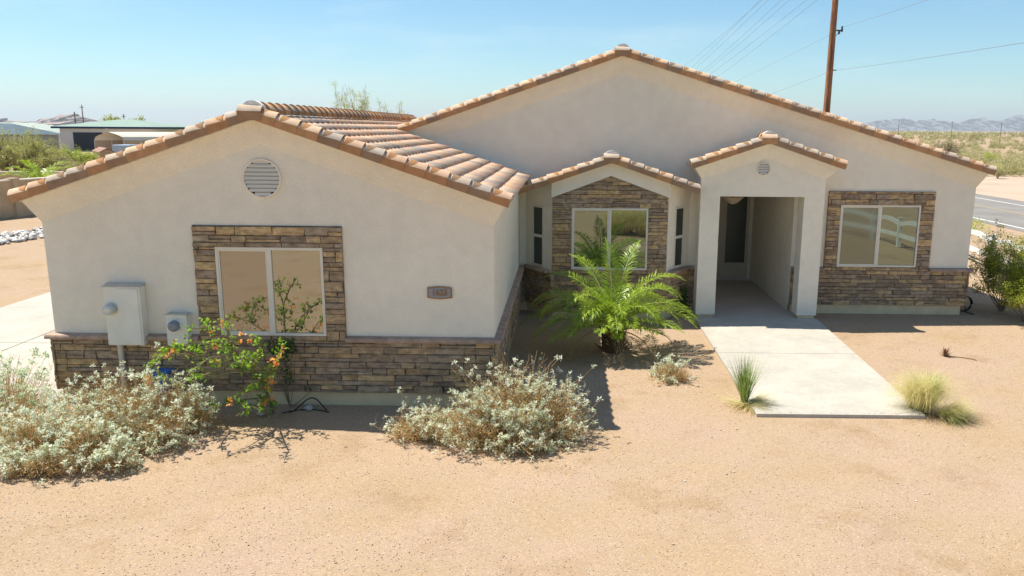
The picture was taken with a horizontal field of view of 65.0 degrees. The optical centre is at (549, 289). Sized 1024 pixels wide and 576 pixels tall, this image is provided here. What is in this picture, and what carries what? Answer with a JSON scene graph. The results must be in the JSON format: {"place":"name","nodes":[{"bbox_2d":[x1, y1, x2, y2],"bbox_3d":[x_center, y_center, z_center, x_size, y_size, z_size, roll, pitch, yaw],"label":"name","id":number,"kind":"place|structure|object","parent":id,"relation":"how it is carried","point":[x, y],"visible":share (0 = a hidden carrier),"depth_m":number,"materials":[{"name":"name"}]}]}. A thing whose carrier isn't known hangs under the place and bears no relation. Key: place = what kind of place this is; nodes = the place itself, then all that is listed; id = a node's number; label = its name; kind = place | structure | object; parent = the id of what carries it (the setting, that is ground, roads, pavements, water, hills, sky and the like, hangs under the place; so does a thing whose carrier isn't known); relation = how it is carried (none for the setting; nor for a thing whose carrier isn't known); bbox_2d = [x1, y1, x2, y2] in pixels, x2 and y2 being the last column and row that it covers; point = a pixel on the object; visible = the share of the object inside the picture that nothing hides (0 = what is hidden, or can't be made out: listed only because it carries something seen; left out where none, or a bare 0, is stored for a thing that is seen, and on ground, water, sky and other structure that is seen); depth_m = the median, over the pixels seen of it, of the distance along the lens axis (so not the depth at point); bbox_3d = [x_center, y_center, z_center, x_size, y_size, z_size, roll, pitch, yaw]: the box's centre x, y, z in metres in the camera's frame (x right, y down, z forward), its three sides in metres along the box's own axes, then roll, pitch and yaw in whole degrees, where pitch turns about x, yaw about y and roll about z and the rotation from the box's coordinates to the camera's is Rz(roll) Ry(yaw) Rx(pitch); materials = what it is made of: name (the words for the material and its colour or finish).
{"place":"outdoors","nodes":[
{"label":"outdoors","id":0,"kind":"place"},
{"bbox_2d":[0,177,45,218],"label":"block wall","id":1,"kind":"structure","parent":0,"point":[8,209],"depth_m":34.65,"materials":[{"name":"paint"}]},
{"bbox_2d":[0,123,60,150],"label":"ranch house","id":2,"kind":"structure","parent":0,"point":[9,126],"depth_m":112.63,"materials":[{"name":"stone"}]},
{"bbox_2d":[0,122,61,149],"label":"ranch house","id":3,"kind":"structure","parent":0,"point":[42,127],"depth_m":125.01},
{"bbox_2d":[0,171,62,179],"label":"block wall","id":4,"kind":"structure","parent":0,"point":[8,175],"depth_m":43.63,"materials":[{"name":"paint"}]},
{"bbox_2d":[0,292,63,415],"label":"driveway","id":5,"kind":"structure","parent":0,"point":[26,325],"depth_m":15.18,"materials":[{"name":"concrete"}]},
{"bbox_2d":[0,114,99,125],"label":"hills","id":6,"kind":"structure","parent":0,"point":[60,119],"depth_m":2525.60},
{"bbox_2d":[92,147,115,159],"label":"garden shed","id":7,"kind":"structure","parent":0,"point":[103,151],"depth_m":83.88,"materials":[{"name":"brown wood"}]},
{"bbox_2d":[0,131,1023,575],"bbox_3d":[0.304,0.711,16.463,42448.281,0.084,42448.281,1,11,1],"label":"ground","id":8,"kind":"structure","parent":0,"point":[686,421],"depth_m":9.03,"materials":[{"name":"beige sand"}]},
{"bbox_2d":[0,227,43,244],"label":"river rocks","id":9,"kind":"object","parent":8,"relation":"on","point":[18,235],"visible":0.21,"depth_m":28.57,"materials":[{"name":"stone"}]},
{"bbox_2d":[0,159,71,177],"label":"palm","id":10,"kind":"object","parent":8,"relation":"on","point":[31,173],"visible":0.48,"depth_m":39.03,"materials":[{"name":"green plant"}]},
{"bbox_2d":[0,127,80,170],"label":"palo verde tree","id":11,"kind":"object","parent":8,"relation":"on","point":[31,150],"visible":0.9,"depth_m":51.74,"materials":[{"name":"green plant"}]},
{"bbox_2d":[0,347,81,437],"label":"brittlebush","id":12,"kind":"object","parent":8,"relation":"on","point":[30,395],"visible":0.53,"depth_m":10.96,"materials":[{"name":"green plant"}]},
{"bbox_2d":[24,150,83,170],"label":"desert shrub","id":13,"kind":"object","parent":8,"relation":"on","point":[71,163],"visible":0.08,"depth_m":57.91,"materials":[{"name":"green plant"}]},
{"bbox_2d":[42,144,99,169],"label":"palo verde tree","id":14,"kind":"object","parent":8,"relation":"on","point":[84,158],"visible":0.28,"depth_m":64.68,"materials":[{"name":"green plant"}]},
{"bbox_2d":[102,114,120,120],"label":"desert tree","id":15,"kind":"object","parent":8,"relation":"on","point":[111,118],"visible":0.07,"depth_m":148.30,"materials":[{"name":"green plant"}]},
{"bbox_2d":[0,341,228,484],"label":"brittlebush","id":16,"kind":"object","parent":8,"relation":"on","point":[106,436],"visible":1,"depth_m":9.80,"materials":[{"name":"plant"}]},
{"bbox_2d":[50,119,186,151],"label":"workshop","id":17,"kind":"structure","parent":8,"relation":"on","point":[76,136],"depth_m":121.32,"materials":[{"name":"white metal"}]},
{"bbox_2d":[73,132,101,150],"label":"roller door","id":18,"kind":"structure","parent":17,"relation":"in","point":[85,140],"depth_m":121.33,"materials":[{"name":"metal"}]},
{"bbox_2d":[112,144,138,152],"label":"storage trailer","id":19,"kind":"object","parent":8,"relation":"on","point":[116,149],"visible":0.15,"depth_m":91.65,"materials":[{"name":"white paint"}]},
{"bbox_2d":[94,132,171,150],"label":"metal carport","id":20,"kind":"object","parent":8,"relation":"on","point":[108,140],"visible":0.21,"depth_m":98.36,"materials":[{"name":"beige metal"}]},
{"bbox_2d":[143,368,173,398],"bbox_3d":[-5.550,1.407,11.431,0.340,0.550,0.220,1,11,1],"label":"utility box","id":21,"kind":"object","parent":8,"relation":"on","point":[167,371],"visible":0.42,"depth_m":11.35,"materials":[{"name":"blue plastic"}]},
{"bbox_2d":[142,313,288,422],"bbox_3d":[-4.239,1.096,10.240,1.773,1.660,1.547,-5,13,-25],"label":"bougainvillea","id":22,"kind":"object","parent":8,"relation":"on","point":[266,398],"visible":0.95,"depth_m":10.48,"materials":[{"name":"green plant"}]},
{"bbox_2d":[282,397,328,412],"bbox_3d":[-3.438,1.633,11.362,0.660,0.154,0.239,0,11,-4],"label":"drip tube","id":23,"kind":"object","parent":8,"relation":"on","point":[304,409],"visible":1,"depth_m":11.38,"materials":[{"name":"rubber"}]},
{"bbox_2d":[302,404,313,410],"bbox_3d":[-3.424,1.673,11.415,0.155,0.096,0.164,4,12,19],"label":"stone","id":24,"kind":"object","parent":8,"relation":"on","point":[308,407],"visible":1,"depth_m":11.37,"materials":[{"name":"grey stone"}]},
{"bbox_2d":[330,79,370,118],"bbox_3d":[-8.861,-6.271,35.646,2.885,5.995,2.770,-6,13,-30],"label":"desert tree","id":25,"kind":"object","parent":8,"relation":"on","point":[353,105],"visible":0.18,"depth_m":35.10,"materials":[{"name":"green plant"}]},
{"bbox_2d":[375,100,407,120],"bbox_3d":[-7.289,-6.114,36.642,3.010,5.305,2.445,1,11,1],"label":"desert tree","id":26,"kind":"object","parent":8,"relation":"on","point":[401,108],"visible":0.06,"depth_m":36.15,"materials":[{"name":"green plant"}]},
{"bbox_2d":[370,347,603,461],"bbox_3d":[-0.815,1.418,10.250,3.028,1.383,1.741,1,11,1],"label":"brittlebush","id":27,"kind":"object","parent":8,"relation":"on","point":[511,425],"visible":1,"depth_m":10.15,"materials":[{"name":"beige plant"}]},
{"bbox_2d":[7,43,996,406],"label":"house","id":28,"kind":"structure","parent":8,"relation":"on","point":[333,247],"depth_m":12.14,"materials":[{"name":"paint"}]},
{"bbox_2d":[101,282,148,400],"bbox_3d":[-5.987,0.793,11.360,0.545,1.777,0.290,1,11,1],"label":"electric panel","id":29,"kind":"object","parent":28,"relation":"attached to","point":[124,309],"visible":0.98,"depth_m":11.27,"materials":[{"name":"paint"}]},
{"bbox_2d":[115,289,142,343],"bbox_3d":[-5.905,0.372,11.254,0.305,0.785,0.012,1,11,1],"label":"panel door","id":30,"kind":"structure","parent":29,"relation":"in","point":[127,299],"depth_m":11.25,"materials":[{"name":"paint"}]},
{"bbox_2d":[164,312,192,345],"bbox_3d":[-5.253,0.564,11.317,0.320,0.452,0.253,1,11,1],"label":"meter box","id":31,"kind":"object","parent":28,"relation":"attached to","point":[174,329],"visible":0.88,"depth_m":11.29,"materials":[{"name":"paint"}]},
{"bbox_2d":[214,247,326,335],"bbox_3d":[-3.917,0.026,11.287,1.510,1.265,0.045,1,11,1],"label":"window","id":32,"kind":"structure","parent":28,"relation":"in","point":[266,291],"depth_m":11.29,"materials":[{"name":"clear glass"}]},
{"bbox_2d":[262,337,310,407],"bbox_3d":[-3.732,1.173,11.399,0.647,1.054,0.207,1,11,1],"label":"vine","id":33,"kind":"object","parent":28,"relation":"attached to","point":[290,345],"visible":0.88,"depth_m":11.37,"materials":[{"name":"green plant"}]},
{"bbox_2d":[427,286,451,298],"bbox_3d":[-1.545,0.041,11.243,0.345,0.181,0.038,1,11,1],"label":"house number sign","id":34,"kind":"object","parent":28,"relation":"attached to","point":[439,292],"visible":1,"depth_m":11.23,"materials":[{"name":"grey metal"}]},
{"bbox_2d":[533,205,543,265],"bbox_3d":[-0.247,-1.153,17.058,0.030,1.270,0.364,-9,14,-38],"label":"window","id":35,"kind":"structure","parent":28,"relation":"in","point":[538,211],"depth_m":17.05,"materials":[{"name":"glass"}]},
{"bbox_2d":[571,208,647,269],"bbox_3d":[1.237,-1.055,16.674,1.580,1.290,0.045,1,11,1],"label":"window","id":36,"kind":"structure","parent":28,"relation":"in","point":[622,227],"depth_m":16.66,"materials":[{"name":"clear glass"}]},
{"bbox_2d":[673,206,684,267],"bbox_3d":[2.731,-1.122,17.002,0.030,1.270,0.356,10,15,38],"label":"window","id":37,"kind":"structure","parent":28,"relation":"in","point":[679,211],"depth_m":17.00,"materials":[{"name":"glass"}]},
{"bbox_2d":[723,196,743,203],"bbox_3d":[4.191,-2.201,18.345,0.480,0.483,0.480,1,11,1],"label":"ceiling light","id":38,"kind":"object","parent":28,"relation":"hanging from","point":[731,199],"visible":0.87,"depth_m":18.26,"materials":[{"name":"beige glass"}]},
{"bbox_2d":[716,196,750,277],"bbox_3d":[4.780,-1.492,21.025,0.870,2.430,0.162,1,11,1],"label":"front door","id":39,"kind":"structure","parent":28,"relation":"in","point":[733,233],"depth_m":21.07,"materials":[{"name":"paint"}]},
{"bbox_2d":[836,205,920,266],"bbox_3d":[7.060,-1.155,17.246,1.700,1.335,0.045,1,11,1],"label":"window","id":40,"kind":"structure","parent":28,"relation":"in","point":[869,235],"depth_m":17.25,"materials":[{"name":"clear glass"}]},
{"bbox_2d":[0,343,1006,528],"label":"leaf litter","id":41,"kind":"object","parent":8,"relation":"on","point":[480,444],"visible":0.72,"depth_m":10.86,"materials":[{"name":"brown plant"}]},
{"bbox_2d":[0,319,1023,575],"bbox_3d":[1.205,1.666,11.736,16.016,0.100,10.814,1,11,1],"label":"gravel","id":42,"kind":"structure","parent":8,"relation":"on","point":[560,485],"depth_m":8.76,"materials":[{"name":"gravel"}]},
{"bbox_2d":[519,237,700,363],"bbox_3d":[1.106,0.108,14.483,3.322,2.015,2.512,1,11,1],"label":"palm","id":43,"kind":"object","parent":8,"relation":"on","point":[611,331],"visible":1,"depth_m":14.22,"materials":[{"name":"green plant"}]},
{"bbox_2d":[645,352,695,384],"bbox_3d":[1.936,1.320,12.816,0.867,0.629,0.728,1,11,1],"label":"brittlebush","id":44,"kind":"object","parent":8,"relation":"on","point":[666,372],"visible":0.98,"depth_m":12.80,"materials":[{"name":"beige plant"}]},
{"bbox_2d":[676,287,691,317],"bbox_3d":[2.860,0.269,17.247,0.386,0.695,0.404,1,11,1],"label":"weed","id":45,"kind":"object","parent":8,"relation":"on","point":[684,295],"visible":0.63,"depth_m":17.20,"materials":[{"name":"green plant"}]},
{"bbox_2d":[719,355,778,415],"bbox_3d":[2.905,1.328,11.558,1.022,0.804,0.908,1,11,1],"label":"yucca","id":46,"kind":"object","parent":8,"relation":"on","point":[744,382],"visible":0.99,"depth_m":11.64,"materials":[{"name":"green plant"}]},
{"bbox_2d":[690,279,814,318],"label":"porch floor","id":47,"kind":"structure","parent":8,"relation":"on","point":[747,298],"depth_m":18.36,"materials":[{"name":"concrete"}]},
{"bbox_2d":[695,317,924,418],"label":"front walk","id":48,"kind":"structure","parent":8,"relation":"on","point":[815,365],"depth_m":13.28,"materials":[{"name":"concrete"}]},
{"bbox_2d":[823,0,842,112],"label":"utility pole","id":49,"kind":"object","parent":8,"relation":"on","point":[830,61],"visible":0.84,"depth_m":42.95,"materials":[{"name":"brown wood"}]},
{"bbox_2d":[712,1,804,72],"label":"overhead wire","id":50,"kind":"object","parent":49,"relation":"attached to","point":[762,34],"visible":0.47,"depth_m":61.24,"materials":[{"name":"black metal"}]},
{"bbox_2d":[719,0,816,75],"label":"overhead wire","id":51,"kind":"object","parent":49,"relation":"attached to","point":[773,34],"visible":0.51,"depth_m":60.81,"materials":[{"name":"black metal"}]},
{"bbox_2d":[845,0,926,26],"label":"overhead wire","id":52,"kind":"object","parent":49,"relation":"attached to","point":[892,11],"visible":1,"depth_m":31.92,"materials":[{"name":"black metal"}]},
{"bbox_2d":[840,42,1023,69],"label":"overhead wire","id":53,"kind":"object","parent":49,"relation":"attached to","point":[940,55],"visible":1,"depth_m":25.39,"materials":[{"name":"black metal"}]},
{"bbox_2d":[874,361,984,428],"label":"ornamental grass","id":54,"kind":"object","parent":8,"relation":"on","point":[924,396],"depth_m":11.34,"materials":[{"name":"yellow plant"}]},
{"bbox_2d":[931,138,963,155],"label":"shrub","id":55,"kind":"object","parent":8,"relation":"on","point":[949,146],"visible":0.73,"depth_m":94.91,"materials":[{"name":"green plant"}]},
{"bbox_2d":[887,130,1023,140],"bbox_3d":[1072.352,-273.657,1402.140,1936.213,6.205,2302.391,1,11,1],"label":"scrub","id":56,"kind":"object","parent":8,"relation":"on","point":[934,135],"visible":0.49,"depth_m":384.08,"materials":[{"name":"green plant"}]},
{"bbox_2d":[939,347,976,360],"bbox_3d":[7.204,1.095,14.253,0.662,0.216,0.278,4,12,17],"label":"dead yucca","id":57,"kind":"object","parent":8,"relation":"on","point":[945,352],"visible":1,"depth_m":14.28,"materials":[{"name":"brown plant"}]},
{"bbox_2d":[960,296,973,314],"bbox_3d":[9.196,0.329,17.697,0.360,0.368,0.348,1,11,1],"label":"garden hose","id":58,"kind":"object","parent":8,"relation":"on","point":[971,303],"visible":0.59,"depth_m":17.79,"materials":[{"name":"rubber"}]},
{"bbox_2d":[918,138,1023,176],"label":"desert scrub","id":59,"kind":"object","parent":8,"relation":"on","point":[1013,163],"visible":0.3,"depth_m":112.89,"materials":[{"name":"green plant"}]},
{"bbox_2d":[972,216,989,231],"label":"roadside grass","id":60,"kind":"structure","parent":8,"relation":"on","point":[977,222],"depth_m":31.19,"materials":[{"name":"yellow plant"}]},
{"bbox_2d":[967,218,1023,311],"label":"creosote bush","id":61,"kind":"object","parent":8,"relation":"on","point":[993,265],"visible":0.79,"depth_m":17.68,"materials":[{"name":"green plant"}]},
{"bbox_2d":[969,229,1023,263],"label":"ranch fence","id":62,"kind":"object","parent":8,"relation":"on","point":[976,233],"visible":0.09,"depth_m":23.66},
{"bbox_2d":[975,160,1023,200],"bbox_3d":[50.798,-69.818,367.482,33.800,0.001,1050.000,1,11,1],"label":"road shoulder","id":63,"kind":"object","parent":8,"relation":"on","point":[1009,187],"depth_m":57.16},
{"bbox_2d":[983,152,1000,164],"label":"desert bush","id":64,"kind":"object","parent":63,"relation":"on","point":[989,154],"visible":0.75,"depth_m":92.56,"materials":[{"name":"green plant"}]},
{"bbox_2d":[993,167,1004,178],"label":"desert bush","id":65,"kind":"object","parent":63,"relation":"on","point":[999,172],"visible":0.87,"depth_m":67.35,"materials":[{"name":"green plant"}]},
{"bbox_2d":[994,163,1005,172],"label":"desert bush","id":66,"kind":"object","parent":63,"relation":"on","point":[1001,166],"visible":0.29,"depth_m":71.23,"materials":[{"name":"green plant"}]},
{"bbox_2d":[985,256,1023,321],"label":"creosote bush","id":67,"kind":"object","parent":8,"relation":"on","point":[1014,294],"visible":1,"depth_m":16.77,"materials":[{"name":"green plant"}]},
{"bbox_2d":[0,0,1023,125],"label":"sky","id":68,"kind":"structure","parent":0,"point":[177,62],"materials":[{"name":"blue"}]},
{"bbox_2d":[697,318,917,414],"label":"spilled gravel","id":69,"kind":"structure","parent":0,"point":[823,411],"depth_m":11.29,"materials":[{"name":"beige gravel"}]},
{"bbox_2d":[863,115,1023,131],"bbox_3d":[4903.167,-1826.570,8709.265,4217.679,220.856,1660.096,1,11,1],"label":"mountains","id":70,"kind":"structure","parent":0,"point":[1014,123],"depth_m":8470.63,"materials":[{"name":"stone"}]},
{"bbox_2d":[973,194,1023,231],"bbox_3d":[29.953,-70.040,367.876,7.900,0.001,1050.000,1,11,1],"label":"road","id":71,"kind":"structure","parent":0,"point":[1014,218],"depth_m":40.02,"materials":[{"name":"grey asphalt"}]},
{"bbox_2d":[973,197,1023,228],"bbox_3d":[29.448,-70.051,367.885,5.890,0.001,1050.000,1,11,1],"label":"road edge lines","id":72,"kind":"object","parent":71,"relation":"on","point":[997,222],"depth_m":36.32,"materials":[{"name":"white paint"}]},
{"bbox_2d":[974,204,1023,214],"bbox_3d":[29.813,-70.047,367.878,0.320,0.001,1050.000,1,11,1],"label":"road centre lines","id":73,"kind":"object","parent":71,"relation":"on","point":[1000,209],"depth_m":40.98,"materials":[{"name":"paint"}]}
]}

